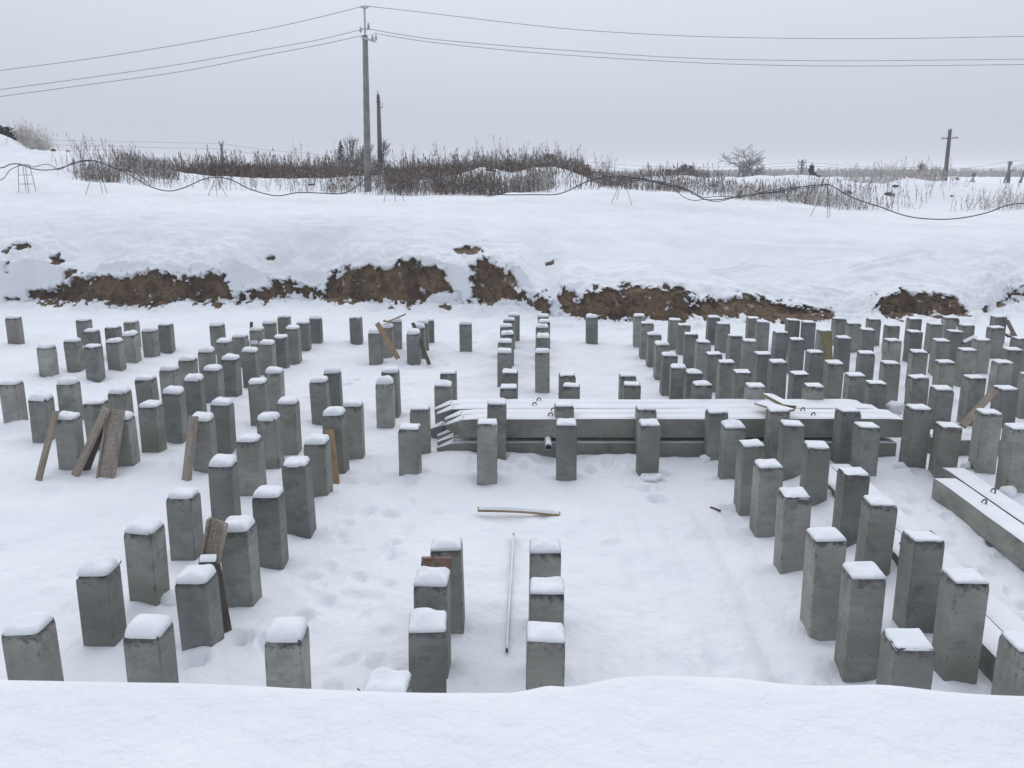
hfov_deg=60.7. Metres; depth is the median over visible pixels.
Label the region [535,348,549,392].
concrete pile
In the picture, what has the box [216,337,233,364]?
concrete pile
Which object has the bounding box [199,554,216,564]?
wooden board
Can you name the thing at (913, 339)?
concrete pile
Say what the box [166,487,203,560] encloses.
concrete pile
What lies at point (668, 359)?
concrete pile
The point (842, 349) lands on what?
concrete pile
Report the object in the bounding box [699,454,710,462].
snow lump
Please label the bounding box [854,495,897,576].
concrete pile
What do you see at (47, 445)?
wooden board
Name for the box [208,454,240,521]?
concrete pile
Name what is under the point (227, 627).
wooden board
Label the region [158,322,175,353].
concrete pile
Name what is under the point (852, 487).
concrete pile
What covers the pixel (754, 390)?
concrete pile
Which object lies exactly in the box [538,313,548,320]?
concrete pile
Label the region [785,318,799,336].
concrete pile
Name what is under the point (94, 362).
concrete pile
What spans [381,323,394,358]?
concrete pile
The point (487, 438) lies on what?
concrete pile
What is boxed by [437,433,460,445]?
lying pile
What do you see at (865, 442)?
concrete pile
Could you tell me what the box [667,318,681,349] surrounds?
concrete pile
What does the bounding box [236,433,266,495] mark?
concrete pile
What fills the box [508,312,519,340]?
concrete pile
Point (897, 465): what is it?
snow lump
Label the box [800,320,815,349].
concrete pile
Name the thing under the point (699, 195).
cable
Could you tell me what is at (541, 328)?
concrete pile
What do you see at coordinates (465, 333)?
concrete pile
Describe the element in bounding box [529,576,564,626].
concrete pile
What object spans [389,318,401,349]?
concrete pile
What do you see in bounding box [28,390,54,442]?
concrete pile
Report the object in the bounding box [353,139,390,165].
leafless shrub
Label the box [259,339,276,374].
concrete pile
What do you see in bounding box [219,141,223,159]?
power pole
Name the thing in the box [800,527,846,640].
concrete pile
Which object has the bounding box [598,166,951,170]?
power line
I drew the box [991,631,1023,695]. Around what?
concrete pile
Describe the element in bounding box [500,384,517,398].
concrete pile
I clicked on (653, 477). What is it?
snow lump
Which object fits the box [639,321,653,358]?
concrete pile
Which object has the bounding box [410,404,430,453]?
concrete pile
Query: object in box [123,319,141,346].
concrete pile
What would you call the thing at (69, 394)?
concrete pile
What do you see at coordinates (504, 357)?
concrete pile
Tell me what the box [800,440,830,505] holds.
concrete pile
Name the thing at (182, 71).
power line
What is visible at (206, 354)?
concrete pile
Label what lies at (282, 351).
concrete pile
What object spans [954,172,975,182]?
leafless shrub
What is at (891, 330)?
concrete pile
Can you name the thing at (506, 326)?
concrete pile
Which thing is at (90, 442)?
wooden board
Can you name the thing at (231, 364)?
concrete pile
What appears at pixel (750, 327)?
concrete pile
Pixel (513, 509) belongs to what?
wooden board
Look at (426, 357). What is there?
wooden board
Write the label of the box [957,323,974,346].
concrete pile
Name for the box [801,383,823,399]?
concrete pile
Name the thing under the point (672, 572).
snow ground
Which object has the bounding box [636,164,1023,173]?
hills
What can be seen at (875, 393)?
concrete pile
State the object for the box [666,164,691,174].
leafless shrub
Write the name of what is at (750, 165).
power line
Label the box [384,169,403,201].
cable stand
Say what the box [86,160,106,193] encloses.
cable stand
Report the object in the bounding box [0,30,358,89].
power line
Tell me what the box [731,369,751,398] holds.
concrete pile
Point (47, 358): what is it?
concrete pile
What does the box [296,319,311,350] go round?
concrete pile
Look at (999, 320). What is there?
concrete pile
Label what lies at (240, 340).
concrete pile
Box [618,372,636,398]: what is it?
concrete pile
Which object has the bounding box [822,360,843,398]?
concrete pile
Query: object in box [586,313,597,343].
concrete pile
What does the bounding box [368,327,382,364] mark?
concrete pile
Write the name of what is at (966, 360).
concrete pile
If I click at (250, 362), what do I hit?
concrete pile
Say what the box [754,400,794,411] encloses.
wooden board
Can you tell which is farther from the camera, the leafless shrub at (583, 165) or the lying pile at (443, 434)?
the leafless shrub at (583, 165)
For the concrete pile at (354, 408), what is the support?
on the snow ground at (672, 572)
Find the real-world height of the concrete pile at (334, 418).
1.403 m
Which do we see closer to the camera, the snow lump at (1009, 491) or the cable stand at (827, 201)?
the snow lump at (1009, 491)
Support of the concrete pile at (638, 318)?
on the snow ground at (672, 572)
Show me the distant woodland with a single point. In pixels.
(827, 173)
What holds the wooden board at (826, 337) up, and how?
on the snow ground at (672, 572)
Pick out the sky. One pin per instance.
(840, 108)
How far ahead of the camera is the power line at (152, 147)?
144.85 m
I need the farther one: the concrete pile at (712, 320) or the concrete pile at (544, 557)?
the concrete pile at (712, 320)
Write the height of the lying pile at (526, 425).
0.392 m
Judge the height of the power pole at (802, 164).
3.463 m
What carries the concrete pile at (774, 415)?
on the snow ground at (672, 572)
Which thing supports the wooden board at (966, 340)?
attached to the concrete pile at (954, 337)
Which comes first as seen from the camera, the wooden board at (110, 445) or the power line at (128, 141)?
the wooden board at (110, 445)
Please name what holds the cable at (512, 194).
on the cable stand at (619, 189)
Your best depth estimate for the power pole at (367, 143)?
46.36 m
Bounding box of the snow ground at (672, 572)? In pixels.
[0,134,1023,694]
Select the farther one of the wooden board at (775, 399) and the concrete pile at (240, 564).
the wooden board at (775, 399)
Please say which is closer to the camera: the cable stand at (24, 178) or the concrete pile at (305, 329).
the concrete pile at (305, 329)
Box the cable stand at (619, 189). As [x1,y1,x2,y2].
[611,176,631,204]
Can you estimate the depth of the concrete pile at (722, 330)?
22.00 m
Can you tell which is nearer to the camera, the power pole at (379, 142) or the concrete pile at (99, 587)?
the concrete pile at (99, 587)
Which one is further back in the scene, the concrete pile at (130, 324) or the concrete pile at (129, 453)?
the concrete pile at (130, 324)
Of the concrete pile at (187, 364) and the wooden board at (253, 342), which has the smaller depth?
the concrete pile at (187, 364)
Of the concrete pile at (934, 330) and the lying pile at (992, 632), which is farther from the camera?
the concrete pile at (934, 330)
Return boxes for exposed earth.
[1,243,1023,323]
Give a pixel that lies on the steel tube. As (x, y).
(548, 442)
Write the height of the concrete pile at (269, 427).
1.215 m
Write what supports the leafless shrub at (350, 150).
on the snow ground at (672, 572)
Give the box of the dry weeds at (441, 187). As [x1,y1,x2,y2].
[6,134,1023,212]
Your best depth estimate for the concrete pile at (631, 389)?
15.40 m
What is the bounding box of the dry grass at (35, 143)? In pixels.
[4,118,1023,210]
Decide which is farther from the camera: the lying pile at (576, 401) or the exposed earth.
the exposed earth
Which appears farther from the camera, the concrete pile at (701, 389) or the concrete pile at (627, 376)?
the concrete pile at (627, 376)
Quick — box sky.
[0,0,1023,171]
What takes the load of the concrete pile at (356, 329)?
on the snow ground at (672, 572)
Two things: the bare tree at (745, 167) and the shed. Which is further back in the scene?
the shed
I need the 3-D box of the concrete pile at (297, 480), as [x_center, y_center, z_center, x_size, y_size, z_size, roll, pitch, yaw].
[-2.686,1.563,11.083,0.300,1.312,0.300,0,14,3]
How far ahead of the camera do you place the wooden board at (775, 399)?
14.12 m
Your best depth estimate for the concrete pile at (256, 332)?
21.45 m
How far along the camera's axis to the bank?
2.63 m
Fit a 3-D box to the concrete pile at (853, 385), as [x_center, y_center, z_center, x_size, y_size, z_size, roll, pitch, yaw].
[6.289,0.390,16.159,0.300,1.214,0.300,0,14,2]
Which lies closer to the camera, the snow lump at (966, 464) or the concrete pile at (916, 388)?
the snow lump at (966, 464)
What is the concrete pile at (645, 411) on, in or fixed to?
on the snow ground at (672, 572)
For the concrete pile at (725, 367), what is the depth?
17.17 m
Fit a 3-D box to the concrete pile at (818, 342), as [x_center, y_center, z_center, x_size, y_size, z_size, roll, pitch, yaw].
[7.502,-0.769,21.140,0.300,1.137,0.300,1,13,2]
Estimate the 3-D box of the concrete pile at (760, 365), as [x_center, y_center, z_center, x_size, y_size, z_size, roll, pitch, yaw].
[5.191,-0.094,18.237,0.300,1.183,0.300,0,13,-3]
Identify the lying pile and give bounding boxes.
[431,421,446,438]
[434,398,861,413]
[436,402,877,421]
[437,430,452,439]
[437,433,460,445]
[437,438,896,457]
[444,407,893,423]
[446,412,902,437]
[828,466,1001,681]
[830,464,1023,631]
[928,434,1000,456]
[930,428,1001,435]
[931,478,1023,569]
[941,467,1023,524]
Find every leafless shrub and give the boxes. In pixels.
[12,124,31,144]
[341,135,363,164]
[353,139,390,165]
[542,152,561,162]
[571,158,591,172]
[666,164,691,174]
[808,162,815,175]
[910,162,931,177]
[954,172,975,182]
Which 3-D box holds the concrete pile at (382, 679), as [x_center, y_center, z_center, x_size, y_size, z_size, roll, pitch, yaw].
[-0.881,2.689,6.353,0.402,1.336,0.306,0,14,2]
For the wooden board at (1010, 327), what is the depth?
22.70 m
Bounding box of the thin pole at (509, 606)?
[505,533,514,652]
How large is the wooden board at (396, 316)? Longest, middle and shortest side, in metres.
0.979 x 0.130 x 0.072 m
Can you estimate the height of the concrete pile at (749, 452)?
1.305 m
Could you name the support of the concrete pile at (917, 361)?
on the snow ground at (672, 572)
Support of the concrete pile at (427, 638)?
on the snow ground at (672, 572)
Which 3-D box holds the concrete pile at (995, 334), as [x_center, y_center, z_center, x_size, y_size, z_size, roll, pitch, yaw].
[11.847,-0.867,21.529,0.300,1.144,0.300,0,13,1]
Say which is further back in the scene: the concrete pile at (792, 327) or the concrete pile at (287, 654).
the concrete pile at (792, 327)
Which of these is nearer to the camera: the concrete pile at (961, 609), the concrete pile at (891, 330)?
the concrete pile at (961, 609)
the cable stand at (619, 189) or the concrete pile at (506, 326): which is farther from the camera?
the cable stand at (619, 189)
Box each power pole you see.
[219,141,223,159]
[359,6,376,191]
[376,91,382,163]
[797,159,806,174]
[941,128,958,180]
[1003,161,1016,182]
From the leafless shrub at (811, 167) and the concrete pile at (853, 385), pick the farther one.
the leafless shrub at (811, 167)
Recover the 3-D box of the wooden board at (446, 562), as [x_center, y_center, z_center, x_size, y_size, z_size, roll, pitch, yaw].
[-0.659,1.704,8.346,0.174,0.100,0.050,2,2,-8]
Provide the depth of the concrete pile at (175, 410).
14.99 m
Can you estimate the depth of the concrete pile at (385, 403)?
15.53 m
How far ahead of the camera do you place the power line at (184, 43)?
44.48 m
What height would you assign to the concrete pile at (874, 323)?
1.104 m
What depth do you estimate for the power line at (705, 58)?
47.00 m
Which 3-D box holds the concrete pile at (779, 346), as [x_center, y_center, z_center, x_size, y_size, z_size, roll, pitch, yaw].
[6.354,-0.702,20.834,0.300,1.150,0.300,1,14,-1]
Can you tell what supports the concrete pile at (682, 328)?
on the snow ground at (672, 572)
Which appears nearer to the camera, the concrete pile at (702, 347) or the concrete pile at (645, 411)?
the concrete pile at (645, 411)
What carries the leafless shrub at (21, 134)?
on the snow ground at (672, 572)
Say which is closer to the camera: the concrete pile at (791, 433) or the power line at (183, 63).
the concrete pile at (791, 433)
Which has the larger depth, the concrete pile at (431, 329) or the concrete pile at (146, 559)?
the concrete pile at (431, 329)
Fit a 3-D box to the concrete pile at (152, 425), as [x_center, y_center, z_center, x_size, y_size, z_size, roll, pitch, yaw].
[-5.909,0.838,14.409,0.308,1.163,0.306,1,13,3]
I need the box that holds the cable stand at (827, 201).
[810,183,829,217]
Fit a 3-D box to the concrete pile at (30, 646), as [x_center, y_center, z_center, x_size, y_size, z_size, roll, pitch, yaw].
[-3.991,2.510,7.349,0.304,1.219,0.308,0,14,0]
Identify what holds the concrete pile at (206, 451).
on the snow ground at (672, 572)
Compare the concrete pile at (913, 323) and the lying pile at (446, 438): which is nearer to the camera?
the lying pile at (446, 438)
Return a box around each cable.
[0,160,1023,219]
[1,160,150,185]
[609,177,799,197]
[624,177,826,201]
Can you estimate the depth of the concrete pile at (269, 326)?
22.43 m
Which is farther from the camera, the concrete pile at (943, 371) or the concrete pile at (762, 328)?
the concrete pile at (762, 328)
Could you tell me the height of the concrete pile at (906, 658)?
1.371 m
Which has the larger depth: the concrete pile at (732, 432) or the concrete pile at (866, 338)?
the concrete pile at (866, 338)
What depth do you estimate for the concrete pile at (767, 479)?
10.94 m
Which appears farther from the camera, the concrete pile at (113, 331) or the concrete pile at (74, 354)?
the concrete pile at (113, 331)
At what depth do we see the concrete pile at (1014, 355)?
18.48 m
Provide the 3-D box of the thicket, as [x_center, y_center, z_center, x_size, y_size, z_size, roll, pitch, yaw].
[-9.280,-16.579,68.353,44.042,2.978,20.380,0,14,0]
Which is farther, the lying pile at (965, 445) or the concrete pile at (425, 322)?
the concrete pile at (425, 322)
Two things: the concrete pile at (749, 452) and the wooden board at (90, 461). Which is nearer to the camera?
the concrete pile at (749, 452)
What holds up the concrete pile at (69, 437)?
on the snow ground at (672, 572)
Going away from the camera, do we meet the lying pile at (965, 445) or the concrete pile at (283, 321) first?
the lying pile at (965, 445)
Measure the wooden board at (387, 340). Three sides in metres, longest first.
0.994 x 0.120 x 0.030 m
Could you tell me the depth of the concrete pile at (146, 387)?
16.12 m
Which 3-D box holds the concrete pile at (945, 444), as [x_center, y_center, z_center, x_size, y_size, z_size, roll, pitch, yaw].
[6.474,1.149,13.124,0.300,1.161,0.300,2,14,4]
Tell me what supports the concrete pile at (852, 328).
on the snow ground at (672, 572)
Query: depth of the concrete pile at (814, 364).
18.21 m
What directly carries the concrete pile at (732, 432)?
on the snow ground at (672, 572)
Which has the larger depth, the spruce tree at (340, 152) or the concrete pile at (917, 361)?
the spruce tree at (340, 152)
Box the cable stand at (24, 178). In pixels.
[18,165,35,192]
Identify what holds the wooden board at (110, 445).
on the snow ground at (672, 572)
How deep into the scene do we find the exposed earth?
30.03 m
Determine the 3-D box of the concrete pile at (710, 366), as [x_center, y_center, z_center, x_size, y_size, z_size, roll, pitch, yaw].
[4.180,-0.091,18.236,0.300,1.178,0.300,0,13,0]
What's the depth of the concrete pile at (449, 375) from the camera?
16.83 m
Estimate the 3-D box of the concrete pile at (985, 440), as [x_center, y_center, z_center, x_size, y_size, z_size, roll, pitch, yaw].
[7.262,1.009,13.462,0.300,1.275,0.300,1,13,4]
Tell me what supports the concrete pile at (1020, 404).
on the snow ground at (672, 572)
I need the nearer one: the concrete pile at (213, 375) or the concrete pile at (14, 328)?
the concrete pile at (213, 375)
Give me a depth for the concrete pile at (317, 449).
12.06 m
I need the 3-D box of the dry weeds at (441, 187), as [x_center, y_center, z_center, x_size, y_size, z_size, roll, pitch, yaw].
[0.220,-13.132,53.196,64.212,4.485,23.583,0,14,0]
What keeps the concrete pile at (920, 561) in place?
on the snow ground at (672, 572)
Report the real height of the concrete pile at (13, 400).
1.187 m
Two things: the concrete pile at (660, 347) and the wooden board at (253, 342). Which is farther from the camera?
the wooden board at (253, 342)
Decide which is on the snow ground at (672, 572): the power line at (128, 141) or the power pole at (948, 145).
the power pole at (948, 145)
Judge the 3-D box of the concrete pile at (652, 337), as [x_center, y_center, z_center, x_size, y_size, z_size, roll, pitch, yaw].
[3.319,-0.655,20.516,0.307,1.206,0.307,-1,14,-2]
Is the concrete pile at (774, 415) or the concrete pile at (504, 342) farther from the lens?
the concrete pile at (504, 342)
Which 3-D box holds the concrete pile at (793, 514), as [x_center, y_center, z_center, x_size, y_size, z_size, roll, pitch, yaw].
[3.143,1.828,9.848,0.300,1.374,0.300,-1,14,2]
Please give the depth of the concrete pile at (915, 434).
13.24 m
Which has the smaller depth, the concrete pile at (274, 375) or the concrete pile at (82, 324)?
the concrete pile at (274, 375)
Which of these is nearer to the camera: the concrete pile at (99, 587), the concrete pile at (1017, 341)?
the concrete pile at (99, 587)
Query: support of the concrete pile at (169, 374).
on the snow ground at (672, 572)
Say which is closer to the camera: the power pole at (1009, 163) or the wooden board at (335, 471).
the wooden board at (335, 471)
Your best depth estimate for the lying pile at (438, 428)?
15.08 m
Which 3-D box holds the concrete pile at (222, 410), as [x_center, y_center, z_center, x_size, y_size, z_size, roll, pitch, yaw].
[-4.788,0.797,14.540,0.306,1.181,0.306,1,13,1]
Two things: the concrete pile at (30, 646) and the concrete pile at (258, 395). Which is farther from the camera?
the concrete pile at (258, 395)
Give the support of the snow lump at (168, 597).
on the snow ground at (672, 572)
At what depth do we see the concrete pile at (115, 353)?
20.09 m
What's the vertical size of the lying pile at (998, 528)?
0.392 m
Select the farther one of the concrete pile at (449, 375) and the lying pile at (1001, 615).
the concrete pile at (449, 375)
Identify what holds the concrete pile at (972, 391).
on the snow ground at (672, 572)
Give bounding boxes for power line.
[0,6,362,70]
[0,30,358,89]
[0,35,363,96]
[30,144,209,148]
[73,140,218,143]
[369,6,1023,38]
[370,29,1018,60]
[374,33,1023,65]
[592,162,929,167]
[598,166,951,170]
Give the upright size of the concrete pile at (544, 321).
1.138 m
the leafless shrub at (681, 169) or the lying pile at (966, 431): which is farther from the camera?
the leafless shrub at (681, 169)
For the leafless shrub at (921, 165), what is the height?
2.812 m
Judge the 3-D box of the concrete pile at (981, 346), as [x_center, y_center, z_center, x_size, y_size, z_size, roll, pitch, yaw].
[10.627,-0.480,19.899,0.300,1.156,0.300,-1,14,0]
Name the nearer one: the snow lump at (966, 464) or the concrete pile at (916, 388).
the snow lump at (966, 464)
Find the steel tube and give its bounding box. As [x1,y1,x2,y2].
[544,436,551,449]
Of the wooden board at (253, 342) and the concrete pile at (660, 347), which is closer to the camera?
the concrete pile at (660, 347)
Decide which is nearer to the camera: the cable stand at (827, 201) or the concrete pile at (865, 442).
the concrete pile at (865, 442)
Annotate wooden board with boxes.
[35,411,59,480]
[71,407,110,476]
[83,426,103,470]
[96,409,125,478]
[182,415,198,480]
[198,517,227,564]
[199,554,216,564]
[213,563,231,632]
[249,340,258,344]
[325,429,339,483]
[375,322,399,359]
[383,312,405,321]
[411,322,430,364]
[421,556,432,566]
[434,557,451,567]
[477,506,559,515]
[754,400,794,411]
[762,393,795,408]
[821,331,832,360]
[959,387,997,428]
[962,335,976,344]
[1004,318,1016,335]
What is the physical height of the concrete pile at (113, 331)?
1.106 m
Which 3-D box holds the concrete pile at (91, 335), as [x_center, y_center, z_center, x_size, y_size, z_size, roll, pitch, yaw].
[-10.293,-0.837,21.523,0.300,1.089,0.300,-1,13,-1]
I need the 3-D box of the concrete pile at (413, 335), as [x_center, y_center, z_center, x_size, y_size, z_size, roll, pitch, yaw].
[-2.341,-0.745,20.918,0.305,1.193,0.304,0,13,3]
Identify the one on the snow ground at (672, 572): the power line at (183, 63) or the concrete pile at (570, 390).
the concrete pile at (570, 390)
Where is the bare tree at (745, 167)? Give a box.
[719,144,764,177]
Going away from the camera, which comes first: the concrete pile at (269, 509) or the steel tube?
the concrete pile at (269, 509)
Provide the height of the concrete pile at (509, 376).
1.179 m
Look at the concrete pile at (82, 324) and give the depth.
22.85 m
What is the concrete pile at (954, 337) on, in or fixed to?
on the snow ground at (672, 572)
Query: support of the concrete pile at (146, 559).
on the snow ground at (672, 572)
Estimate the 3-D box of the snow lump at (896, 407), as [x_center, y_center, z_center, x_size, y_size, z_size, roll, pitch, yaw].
[6.755,0.419,15.483,0.351,0.242,0.308,0,14,0]
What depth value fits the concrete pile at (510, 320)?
22.59 m
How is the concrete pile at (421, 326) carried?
on the snow ground at (672, 572)
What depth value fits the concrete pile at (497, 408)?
13.59 m
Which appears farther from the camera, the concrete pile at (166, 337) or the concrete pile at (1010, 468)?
the concrete pile at (166, 337)
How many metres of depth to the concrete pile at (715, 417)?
13.66 m
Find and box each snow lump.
[160,589,176,605]
[640,473,662,481]
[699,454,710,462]
[885,401,904,414]
[893,462,907,468]
[960,461,970,468]
[998,485,1016,497]
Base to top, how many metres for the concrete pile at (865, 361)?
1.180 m
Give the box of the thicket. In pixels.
[178,158,640,181]
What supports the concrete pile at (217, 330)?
on the snow ground at (672, 572)
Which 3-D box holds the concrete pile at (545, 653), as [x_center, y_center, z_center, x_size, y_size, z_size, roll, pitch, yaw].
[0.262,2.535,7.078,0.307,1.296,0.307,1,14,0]
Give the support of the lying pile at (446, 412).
on the spacer timber
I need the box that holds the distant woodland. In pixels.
[280,165,1022,176]
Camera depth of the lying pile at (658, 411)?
14.31 m
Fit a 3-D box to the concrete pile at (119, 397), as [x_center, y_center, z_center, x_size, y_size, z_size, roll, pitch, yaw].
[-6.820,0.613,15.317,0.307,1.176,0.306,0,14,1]
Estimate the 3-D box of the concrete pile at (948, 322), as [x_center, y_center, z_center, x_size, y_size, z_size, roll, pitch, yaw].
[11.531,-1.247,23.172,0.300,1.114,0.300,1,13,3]
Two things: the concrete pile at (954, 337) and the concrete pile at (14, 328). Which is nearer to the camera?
the concrete pile at (954, 337)
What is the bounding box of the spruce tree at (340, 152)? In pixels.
[334,140,346,167]
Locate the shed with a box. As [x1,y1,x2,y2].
[146,157,170,164]
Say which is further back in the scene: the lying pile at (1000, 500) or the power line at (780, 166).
the power line at (780, 166)
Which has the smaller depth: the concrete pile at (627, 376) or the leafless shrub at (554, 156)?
the concrete pile at (627, 376)
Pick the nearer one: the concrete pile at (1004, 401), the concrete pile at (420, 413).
the concrete pile at (420, 413)
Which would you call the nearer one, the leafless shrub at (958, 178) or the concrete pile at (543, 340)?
the concrete pile at (543, 340)
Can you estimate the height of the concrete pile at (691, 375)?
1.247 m
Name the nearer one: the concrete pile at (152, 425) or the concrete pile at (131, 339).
the concrete pile at (152, 425)
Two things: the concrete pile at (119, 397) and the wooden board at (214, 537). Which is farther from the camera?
the concrete pile at (119, 397)
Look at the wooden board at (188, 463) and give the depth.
13.01 m
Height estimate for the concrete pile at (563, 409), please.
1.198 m
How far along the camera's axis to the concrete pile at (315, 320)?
23.16 m
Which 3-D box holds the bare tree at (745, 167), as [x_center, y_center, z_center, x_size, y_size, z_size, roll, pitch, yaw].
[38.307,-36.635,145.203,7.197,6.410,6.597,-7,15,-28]
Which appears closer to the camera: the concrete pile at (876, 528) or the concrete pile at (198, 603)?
the concrete pile at (198, 603)
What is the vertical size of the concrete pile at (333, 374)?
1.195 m
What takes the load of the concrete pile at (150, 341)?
on the snow ground at (672, 572)
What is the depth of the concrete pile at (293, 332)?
21.11 m
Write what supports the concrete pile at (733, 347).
on the snow ground at (672, 572)
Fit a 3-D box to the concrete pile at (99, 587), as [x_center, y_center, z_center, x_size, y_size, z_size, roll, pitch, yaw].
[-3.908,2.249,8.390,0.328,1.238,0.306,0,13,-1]
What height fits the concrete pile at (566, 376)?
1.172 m
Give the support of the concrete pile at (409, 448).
on the snow ground at (672, 572)
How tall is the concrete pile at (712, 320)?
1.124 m
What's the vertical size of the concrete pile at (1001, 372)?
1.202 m
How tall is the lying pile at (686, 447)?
0.320 m
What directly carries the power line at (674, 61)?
attached to the power pole at (367, 143)
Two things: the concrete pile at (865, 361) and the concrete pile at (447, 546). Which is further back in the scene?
the concrete pile at (865, 361)
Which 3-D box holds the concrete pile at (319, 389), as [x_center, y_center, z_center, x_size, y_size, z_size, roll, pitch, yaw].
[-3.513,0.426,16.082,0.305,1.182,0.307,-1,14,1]
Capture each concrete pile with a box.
[0,378,28,423]
[1,612,63,680]
[5,314,24,344]
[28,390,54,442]
[36,342,58,376]
[55,411,84,469]
[56,376,83,419]
[63,337,84,372]
[76,317,92,344]
[76,556,126,646]
[83,328,101,346]
[83,344,105,382]
[83,398,109,449]
[105,324,121,339]
[105,337,126,371]
[108,385,133,413]
[117,411,140,466]
[122,330,141,363]
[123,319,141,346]
[123,614,178,682]
[124,517,169,605]
[135,374,159,405]
[138,400,166,452]
[141,327,160,356]
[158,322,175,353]
[159,364,181,402]
[162,385,187,443]
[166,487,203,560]
[175,564,223,650]
[178,354,198,387]
[183,373,206,417]
[192,411,217,472]
[198,345,215,373]
[203,364,224,402]
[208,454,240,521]
[209,321,225,351]
[210,397,235,453]
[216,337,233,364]
[221,353,241,396]
[221,515,261,607]
[232,332,248,366]
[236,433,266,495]
[241,347,259,387]
[248,377,269,425]
[249,325,264,349]
[252,485,288,569]
[256,412,284,468]
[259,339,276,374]
[262,319,276,338]
[265,366,284,410]
[265,617,310,688]
[273,334,289,368]
[277,314,290,333]
[277,396,301,455]
[281,456,316,538]
[285,324,301,364]
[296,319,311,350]
[304,433,332,497]
[309,314,322,343]
[309,376,330,424]
[322,406,349,473]
[323,366,342,406]
[342,399,364,459]
[349,315,362,344]
[357,667,413,692]
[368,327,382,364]
[375,375,394,428]
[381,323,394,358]
[381,365,400,417]
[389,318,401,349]
[398,423,421,475]
[406,328,420,364]
[408,607,446,692]
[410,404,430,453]
[412,323,425,358]
[413,566,450,678]
[416,319,428,350]
[423,317,434,342]
[430,536,464,633]
[434,379,452,423]
[440,369,456,399]
[459,320,471,351]
[477,418,497,485]
[487,398,506,459]
[497,347,511,386]
[498,338,511,349]
[500,323,512,337]
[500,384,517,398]
[501,330,513,365]
[502,368,517,396]
[503,317,514,348]
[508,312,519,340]
[526,621,565,689]
[529,536,560,616]
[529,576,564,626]
[535,323,547,349]
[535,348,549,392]
[537,333,549,350]
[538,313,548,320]
[538,319,549,334]
[554,401,573,441]
[556,418,576,480]
[558,371,575,398]
[562,382,579,398]
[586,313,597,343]
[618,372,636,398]
[622,381,640,398]
[633,313,645,346]
[634,404,656,453]
[636,418,660,475]
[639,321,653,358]
[646,331,661,367]
[653,340,669,379]
[659,352,677,395]
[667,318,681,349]
[669,363,686,398]
[675,323,690,354]
[682,368,703,398]
[683,332,697,367]
[691,380,711,398]
[694,339,710,377]
[703,407,727,460]
[704,351,722,391]
[705,315,719,344]
[714,321,729,352]
[715,359,734,398]
[718,419,745,479]
[725,334,742,368]
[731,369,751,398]
[733,439,764,515]
[740,338,757,373]
[743,382,765,398]
[745,316,759,338]
[749,459,783,537]
[752,351,771,386]
[754,319,769,350]
[764,406,789,459]
[766,359,786,398]
[771,330,788,360]
[773,487,811,573]
[777,419,804,480]
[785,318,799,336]
[787,337,804,374]
[787,370,809,398]
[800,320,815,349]
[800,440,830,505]
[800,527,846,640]
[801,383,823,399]
[804,349,823,384]
[815,328,831,350]
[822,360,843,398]
[830,407,860,463]
[831,317,846,345]
[832,467,869,546]
[833,335,851,371]
[834,561,886,682]
[842,372,865,403]
[845,321,860,352]
[850,422,880,476]
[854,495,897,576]
[855,350,874,379]
[857,327,874,351]
[863,380,886,409]
[865,317,880,345]
[876,628,934,689]
[878,360,900,403]
[881,324,899,351]
[881,338,901,362]
[892,530,944,632]
[898,404,931,468]
[902,329,922,361]
[903,317,921,343]
[903,374,928,416]
[905,349,927,385]
[923,322,942,353]
[927,385,953,429]
[928,338,950,375]
[928,421,961,477]
[932,359,955,387]
[932,568,988,683]
[941,316,956,337]
[945,329,963,361]
[954,347,976,386]
[956,371,985,425]
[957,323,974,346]
[968,408,1002,473]
[971,337,991,373]
[986,325,1004,358]
[986,359,1013,401]
[989,315,1006,343]
[990,385,1018,426]
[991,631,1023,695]
[995,423,1023,492]
[1001,347,1022,387]
[1009,336,1023,371]
[1016,372,1023,418]
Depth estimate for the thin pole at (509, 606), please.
9.26 m
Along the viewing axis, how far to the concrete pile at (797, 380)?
16.07 m
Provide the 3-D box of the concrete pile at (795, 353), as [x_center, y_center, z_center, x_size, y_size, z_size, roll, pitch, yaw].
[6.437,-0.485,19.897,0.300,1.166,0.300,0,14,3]
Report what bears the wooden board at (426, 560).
on the concrete pile at (447, 546)
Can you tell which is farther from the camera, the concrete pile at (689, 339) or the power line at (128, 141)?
the power line at (128, 141)
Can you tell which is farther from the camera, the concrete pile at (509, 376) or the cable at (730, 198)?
the cable at (730, 198)
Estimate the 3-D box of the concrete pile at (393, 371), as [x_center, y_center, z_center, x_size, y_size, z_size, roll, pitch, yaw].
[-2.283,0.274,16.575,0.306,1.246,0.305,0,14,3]
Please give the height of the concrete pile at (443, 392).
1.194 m
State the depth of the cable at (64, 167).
37.21 m
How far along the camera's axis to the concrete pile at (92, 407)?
14.18 m
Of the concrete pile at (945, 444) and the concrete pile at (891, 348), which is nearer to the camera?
the concrete pile at (945, 444)
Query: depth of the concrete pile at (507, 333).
20.55 m
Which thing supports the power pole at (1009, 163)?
on the snow ground at (672, 572)
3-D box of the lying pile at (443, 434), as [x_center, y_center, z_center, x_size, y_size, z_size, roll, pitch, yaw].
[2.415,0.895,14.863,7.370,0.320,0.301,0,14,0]
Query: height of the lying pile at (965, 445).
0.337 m
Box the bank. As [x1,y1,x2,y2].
[0,676,1023,767]
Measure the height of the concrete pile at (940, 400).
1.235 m

